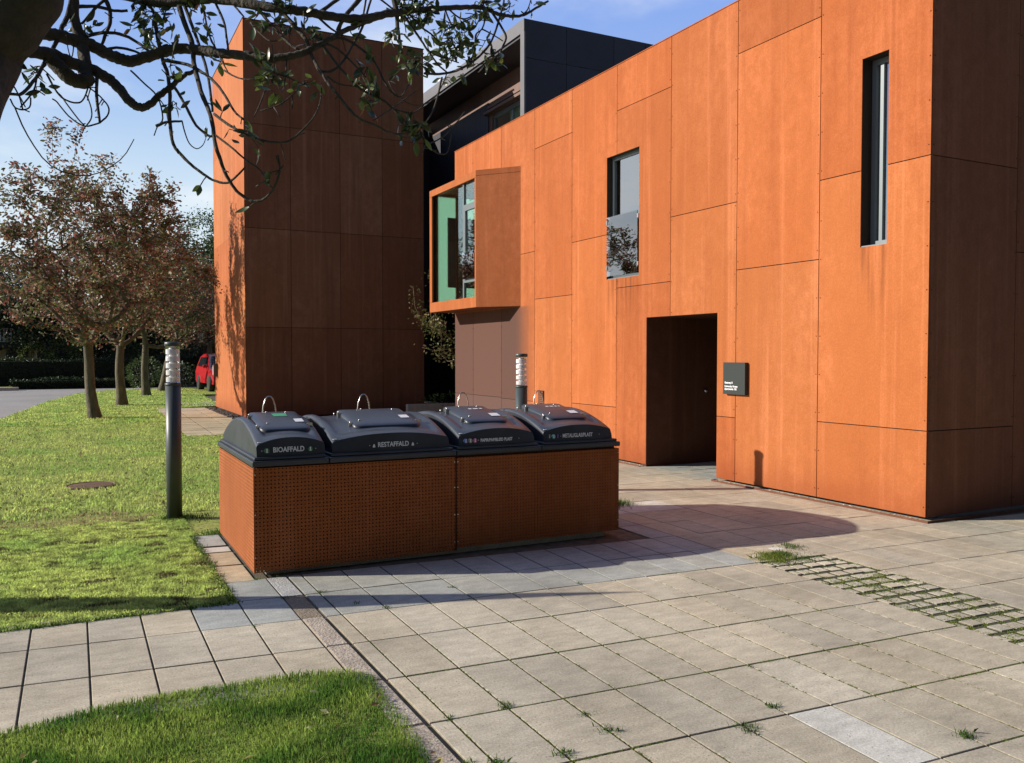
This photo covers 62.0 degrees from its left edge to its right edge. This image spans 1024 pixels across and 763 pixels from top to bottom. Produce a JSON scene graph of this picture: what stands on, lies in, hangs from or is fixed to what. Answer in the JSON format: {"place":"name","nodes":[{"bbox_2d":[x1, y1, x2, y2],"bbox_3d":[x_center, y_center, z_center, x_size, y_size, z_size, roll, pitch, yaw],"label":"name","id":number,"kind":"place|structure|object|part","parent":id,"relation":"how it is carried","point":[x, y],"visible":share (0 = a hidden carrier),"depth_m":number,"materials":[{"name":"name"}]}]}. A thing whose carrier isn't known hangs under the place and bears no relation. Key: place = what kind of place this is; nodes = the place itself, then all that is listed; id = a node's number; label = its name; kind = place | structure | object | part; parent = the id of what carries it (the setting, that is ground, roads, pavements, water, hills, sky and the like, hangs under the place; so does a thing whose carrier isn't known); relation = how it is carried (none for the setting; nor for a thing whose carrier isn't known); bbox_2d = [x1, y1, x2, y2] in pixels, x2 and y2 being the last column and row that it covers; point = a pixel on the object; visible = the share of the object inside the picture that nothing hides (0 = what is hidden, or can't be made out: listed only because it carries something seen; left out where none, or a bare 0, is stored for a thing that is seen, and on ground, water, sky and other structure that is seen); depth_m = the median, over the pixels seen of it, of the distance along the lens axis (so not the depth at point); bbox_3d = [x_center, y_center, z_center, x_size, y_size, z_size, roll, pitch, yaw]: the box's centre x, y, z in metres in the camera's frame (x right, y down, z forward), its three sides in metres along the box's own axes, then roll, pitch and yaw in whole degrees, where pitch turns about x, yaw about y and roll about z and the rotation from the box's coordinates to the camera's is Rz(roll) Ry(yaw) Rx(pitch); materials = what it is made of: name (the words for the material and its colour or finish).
{"place":"outdoors","nodes":[
{"label":"outdoors","id":0,"kind":"place"},
{"bbox_2d":[0,387,206,418],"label":"road","id":1,"kind":"structure","parent":0,"point":[12,402],"depth_m":32.79,"materials":[{"name":"grey asphalt"}]},
{"bbox_2d":[0,387,18,390],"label":"kerb","id":2,"kind":"structure","parent":1,"relation":"on","point":[9,388],"depth_m":39.02,"materials":[{"name":"grey concrete"}]},
{"bbox_2d":[195,353,214,390],"bbox_3d":[-13.203,-0.460,39.153,2.180,1.700,4.529,-1,2,-29],"label":"red car","id":3,"kind":"object","parent":1,"relation":"on","point":[204,372],"visible":0.42,"depth_m":38.67,"materials":[{"name":"paint"}]},
{"bbox_3d":[-14.173,-0.910,39.165,0.113,0.440,2.600,-1,2,-29],"label":"side window","id":4,"kind":"part","parent":3,"relation":"part of","materials":[{"name":"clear glass"}]},
{"bbox_2d":[0,387,215,426],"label":"grass","id":5,"kind":"structure","parent":0,"point":[115,413],"depth_m":24.70,"materials":[{"name":"green plant"}]},
{"bbox_2d":[0,387,230,623],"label":"lawn","id":6,"kind":"structure","parent":0,"point":[198,526],"depth_m":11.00,"materials":[{"name":"green plant"}]},
{"bbox_2d":[65,481,114,489],"bbox_3d":[-5.153,1.278,10.431,0.562,0.040,0.562,-1,2,-27],"label":"manhole cover","id":7,"kind":"object","parent":6,"relation":"on","point":[94,484],"visible":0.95,"depth_m":10.38,"materials":[{"name":"metal"}]},
{"bbox_2d":[11,188,202,405],"bbox_3d":[-12.556,-2.728,26.930,5.572,7.018,5.504,-1,2,-27],"label":"crabapple tree","id":8,"kind":"object","parent":6,"relation":"on","point":[120,343],"visible":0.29,"depth_m":27.11,"materials":[{"name":"brown plant"}]},
{"bbox_2d":[0,116,225,418],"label":"crabapple tree","id":9,"kind":"object","parent":6,"relation":"on","point":[47,277],"visible":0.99,"depth_m":21.09,"materials":[{"name":"brown plant"}]},
{"bbox_2d":[53,223,214,395],"bbox_3d":[-14.594,-3.104,33.984,6.679,7.336,6.495,-1,2,-27],"label":"crabapple tree","id":10,"kind":"object","parent":6,"relation":"on","point":[146,346],"visible":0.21,"depth_m":33.77,"materials":[{"name":"brown plant"}]},
{"bbox_2d":[92,229,214,390],"bbox_3d":[-15.295,-3.253,38.178,6.148,7.423,6.976,1,2,37],"label":"crabapple tree","id":11,"kind":"object","parent":6,"relation":"on","point":[161,386],"visible":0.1,"depth_m":38.02,"materials":[{"name":"brown plant"}]},
{"bbox_2d":[164,342,181,518],"bbox_3d":[-3.311,0.488,8.335,0.149,1.750,0.149,-1,2,-27],"label":"bollard light","id":12,"kind":"object","parent":6,"relation":"on","point":[173,449],"visible":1,"depth_m":8.28,"materials":[{"name":"black metal"}]},
{"bbox_2d":[19,395,442,762],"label":"fallen leaves","id":13,"kind":"object","parent":6,"relation":"on","point":[439,760],"visible":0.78,"depth_m":3.73,"materials":[{"name":"brown plant"}]},
{"bbox_2d":[0,513,237,631],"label":"grass","id":14,"kind":"structure","parent":0,"point":[52,568],"depth_m":6.30,"materials":[{"name":"green plant"}]},
{"bbox_2d":[0,666,433,762],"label":"lawn","id":15,"kind":"structure","parent":0,"point":[263,740],"depth_m":3.57,"materials":[{"name":"green plant"}]},
{"bbox_2d":[0,0,548,212],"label":"overhanging tree","id":16,"kind":"object","parent":15,"relation":"on","point":[26,29],"visible":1,"depth_m":3.76,"materials":[{"name":"green plant"}]},
{"bbox_2d":[0,0,736,301],"label":"sky","id":17,"kind":"structure","parent":0,"point":[645,21],"materials":[{"name":"blue"}]},
{"bbox_2d":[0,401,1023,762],"bbox_3d":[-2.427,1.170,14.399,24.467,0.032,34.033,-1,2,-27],"label":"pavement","id":18,"kind":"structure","parent":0,"point":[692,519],"depth_m":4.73,"materials":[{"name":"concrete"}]},
{"bbox_2d":[212,17,423,416],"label":"steel tower","id":19,"kind":"structure","parent":18,"relation":"on","point":[319,260],"depth_m":22.49,"materials":[{"name":"orange metal"}]},
{"bbox_2d":[213,363,217,376],"bbox_3d":[-8.951,-0.344,25.702,0.133,0.400,0.100,-1,2,-27],"label":"wall lamp","id":20,"kind":"object","parent":19,"relation":"attached to","point":[215,369],"visible":1,"depth_m":25.66,"materials":[{"name":"white"}]},
{"bbox_2d":[219,446,618,574],"bbox_3d":[-0.823,0.970,7.558,3.151,0.835,1.622,-1,2,-27],"label":"bin enclosure","id":21,"kind":"object","parent":18,"relation":"on","point":[487,523],"visible":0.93,"depth_m":6.74,"materials":[{"name":"metal"}]},
{"bbox_2d":[218,396,328,567],"bbox_3d":[-1.987,0.730,6.957,0.556,1.210,1.655,-1,2,-27],"label":"waste bin","id":22,"kind":"object","parent":21,"relation":"in","point":[253,440],"visible":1,"depth_m":6.37,"materials":[{"name":"grey plastic"}]},
{"bbox_2d":[303,394,455,558],"bbox_3d":[-1.278,0.719,7.321,1.026,1.210,1.655,-1,2,-27],"label":"waste bin","id":23,"kind":"object","parent":21,"relation":"in","point":[357,434],"visible":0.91,"depth_m":6.70,"materials":[{"name":"grey plastic"}]},
{"bbox_2d":[418,392,540,545],"bbox_3d":[-0.472,0.706,7.735,0.774,1.210,1.655,-1,2,-27],"label":"waste bin","id":24,"kind":"object","parent":21,"relation":"in","point":[469,430],"visible":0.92,"depth_m":7.12,"materials":[{"name":"grey plastic"}]},
{"bbox_2d":[497,390,619,535],"bbox_3d":[0.229,0.695,8.095,0.790,1.210,1.655,-1,2,-27],"label":"waste bin","id":25,"kind":"object","parent":21,"relation":"in","point":[551,426],"visible":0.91,"depth_m":7.47,"materials":[{"name":"grey plastic"}]},
{"bbox_2d":[0,498,1023,762],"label":"grass tufts","id":26,"kind":"object","parent":18,"relation":"on","point":[772,556],"visible":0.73,"depth_m":5.17,"materials":[{"name":"green plant"}]},
{"bbox_2d":[515,353,527,409],"bbox_3d":[0.110,0.490,10.016,0.146,1.639,0.146,-1,2,-27],"label":"bollard light","id":27,"kind":"object","parent":18,"relation":"on","point":[521,386],"visible":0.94,"depth_m":9.95,"materials":[{"name":"white metal"}]},
{"bbox_2d":[429,0,1023,517],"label":"steel clad building","id":28,"kind":"structure","parent":18,"relation":"on","point":[811,212],"depth_m":9.86,"materials":[{"name":"orange metal"}]},
{"bbox_2d":[429,166,520,312],"bbox_3d":[-0.815,-2.695,16.883,1.223,2.545,3.063,0,2,-15],"label":"bay window","id":29,"kind":"structure","parent":28,"relation":"in","point":[475,217],"depth_m":15.92,"materials":[{"name":"orange metal"}]},
{"bbox_2d":[607,149,638,279],"bbox_3d":[1.717,-2.475,12.713,0.143,1.857,0.840,-1,2,-27],"label":"window frame","id":30,"kind":"structure","parent":28,"relation":"in","point":[625,168],"depth_m":12.79,"materials":[{"name":"grey"}]},
{"bbox_2d":[723,362,747,394],"bbox_3d":[2.757,-0.037,10.517,0.055,0.395,0.390,-1,2,-27],"label":"wall sign","id":31,"kind":"object","parent":28,"relation":"attached to","point":[735,378],"visible":1,"depth_m":10.48,"materials":[{"name":"grey metal"}]},
{"bbox_2d":[861,56,888,246],"bbox_3d":[3.793,-2.357,8.736,0.198,1.937,0.325,-1,2,-27],"label":"window frame","id":32,"kind":"structure","parent":28,"relation":"in","point":[880,72],"depth_m":8.82,"materials":[{"name":"grey metal"}]},
{"bbox_2d":[619,461,1023,523],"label":"edging strip","id":33,"kind":"object","parent":18,"relation":"on","point":[943,520],"visible":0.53,"depth_m":8.69,"materials":[{"name":"concrete"}]},
{"bbox_2d":[19,384,1023,517],"bbox_3d":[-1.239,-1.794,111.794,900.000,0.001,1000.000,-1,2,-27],"label":"ground","id":34,"kind":"structure","parent":0,"point":[212,397],"depth_m":13.06,"materials":[{"name":"grey concrete"}]},
{"bbox_2d":[0,236,26,330],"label":"dark tree","id":35,"kind":"object","parent":34,"relation":"on","point":[9,266],"visible":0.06,"depth_m":51.86,"materials":[{"name":"green plant"}]},
{"bbox_2d":[0,328,45,360],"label":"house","id":36,"kind":"structure","parent":34,"relation":"on","point":[3,354],"depth_m":45.20,"materials":[{"name":"black glass"}]},
{"bbox_2d":[6,350,27,360],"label":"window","id":37,"kind":"structure","parent":36,"relation":"in","point":[16,353],"depth_m":45.35,"materials":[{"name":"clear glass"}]},
{"bbox_2d":[0,257,47,357],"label":"dark tree","id":38,"kind":"object","parent":34,"relation":"on","point":[2,323],"visible":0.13,"depth_m":44.92,"materials":[{"name":"green plant"}]},
{"bbox_2d":[17,341,51,360],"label":"shrub","id":39,"kind":"object","parent":34,"relation":"on","point":[37,345],"visible":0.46,"depth_m":43.69,"materials":[{"name":"green plant"}]},
{"bbox_2d":[0,271,87,360],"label":"dark tree","id":40,"kind":"object","parent":34,"relation":"on","point":[24,333],"visible":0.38,"depth_m":43.74,"materials":[{"name":"green plant"}]},
{"bbox_2d":[46,338,82,359],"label":"shrub","id":41,"kind":"object","parent":34,"relation":"on","point":[62,357],"visible":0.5,"depth_m":44.70,"materials":[{"name":"green plant"}]},
{"bbox_2d":[0,356,160,386],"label":"hedge","id":42,"kind":"object","parent":34,"relation":"on","point":[28,369],"visible":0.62,"depth_m":42.45,"materials":[{"name":"green plant"}]},
{"bbox_2d":[67,337,97,360],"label":"shrub","id":43,"kind":"object","parent":34,"relation":"on","point":[72,354],"visible":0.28,"depth_m":44.72,"materials":[{"name":"green plant"}]},
{"bbox_2d":[9,374,158,389],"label":"verge plants","id":44,"kind":"object","parent":34,"relation":"on","point":[45,383],"visible":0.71,"depth_m":41.51,"materials":[{"name":"green plant"}]},
{"bbox_2d":[44,276,155,360],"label":"dark tree","id":45,"kind":"object","parent":34,"relation":"on","point":[97,349],"visible":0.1,"depth_m":46.91,"materials":[{"name":"green plant"}]},
{"bbox_2d":[1,308,202,360],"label":"tree line","id":46,"kind":"object","parent":34,"relation":"on","point":[103,355],"visible":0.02,"depth_m":62.98,"materials":[{"name":"green plant"}]},
{"bbox_2d":[108,340,141,360],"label":"shrub","id":47,"kind":"object","parent":34,"relation":"on","point":[131,344],"visible":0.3,"depth_m":46.12,"materials":[{"name":"green plant"}]},
{"bbox_2d":[124,355,162,387],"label":"shrub","id":48,"kind":"object","parent":34,"relation":"on","point":[131,375],"visible":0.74,"depth_m":40.92,"materials":[{"name":"green plant"}]},
{"bbox_2d":[103,323,196,359],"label":"dark tree","id":49,"kind":"object","parent":34,"relation":"on","point":[154,351],"visible":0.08,"depth_m":48.88,"materials":[{"name":"green plant"}]},
{"bbox_2d":[150,361,195,387],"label":"shrub","id":50,"kind":"object","parent":34,"relation":"on","point":[191,374],"visible":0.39,"depth_m":42.37,"materials":[{"name":"green plant"}]},
{"bbox_2d":[156,354,206,384],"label":"hedge","id":51,"kind":"object","parent":34,"relation":"on","point":[194,359],"visible":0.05,"depth_m":46.20,"materials":[{"name":"green plant"}]},
{"bbox_2d":[150,293,214,355],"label":"dark tree","id":52,"kind":"object","parent":34,"relation":"on","point":[187,352],"visible":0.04,"depth_m":52.11,"materials":[{"name":"green plant"}]},
{"bbox_2d":[159,251,214,385],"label":"crabapple tree","id":53,"kind":"object","parent":34,"relation":"on","point":[209,346],"visible":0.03,"depth_m":44.58,"materials":[{"name":"brown plant"}]},
{"bbox_2d":[174,205,213,267],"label":"green tree","id":54,"kind":"object","parent":34,"relation":"on","point":[209,247],"visible":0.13,"depth_m":59.56,"materials":[{"name":"green plant"}]},
{"bbox_2d":[196,332,214,355],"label":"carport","id":55,"kind":"object","parent":34,"relation":"on","point":[205,346],"visible":0.14,"depth_m":47.75,"materials":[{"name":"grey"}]},
{"bbox_2d":[267,577,459,762],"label":"kerb strip","id":56,"kind":"object","parent":34,"relation":"on","point":[341,650],"visible":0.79,"depth_m":4.47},
{"bbox_2d":[406,403,454,411],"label":"wall","id":57,"kind":"structure","parent":34,"relation":"on","point":[435,407],"depth_m":22.40,"materials":[{"name":"concrete"}]},
{"bbox_2d":[408,271,454,368],"bbox_3d":[-1.344,-0.988,19.837,2.089,3.958,2.331,-1,2,-27],"label":"young tree","id":58,"kind":"object","parent":34,"relation":"on","point":[434,327],"visible":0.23,"depth_m":19.85,"materials":[{"name":"green plant"}]},
{"bbox_2d":[418,390,454,405],"bbox_3d":[-1.567,0.563,23.387,2.049,0.662,2.061,-1,2,-27],"label":"shrub","id":59,"kind":"object","parent":34,"relation":"on","point":[437,394],"visible":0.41,"depth_m":23.38,"materials":[{"name":"green plant"}]},
{"bbox_2d":[423,18,652,402],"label":"black building","id":60,"kind":"structure","parent":34,"relation":"on","point":[543,62],"depth_m":24.17,"materials":[{"name":"grey"}]},
{"bbox_2d":[494,67,587,129],"bbox_3d":[0.612,-6.594,23.677,0.890,3.320,4.300,-1,2,-27],"label":"window frame","id":61,"kind":"structure","parent":60,"relation":"in","point":[511,112],"depth_m":24.16,"materials":[{"name":"grey metal"}]},
{"bbox_2d":[205,407,920,519],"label":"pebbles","id":62,"kind":"object","parent":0,"point":[223,412],"visible":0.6,"depth_m":22.39,"materials":[{"name":"grey gravel"}]},
{"bbox_2d":[749,547,1023,645],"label":"grass pavers","id":63,"kind":"object","parent":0,"point":[974,623],"depth_m":5.69,"materials":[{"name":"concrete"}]}
]}

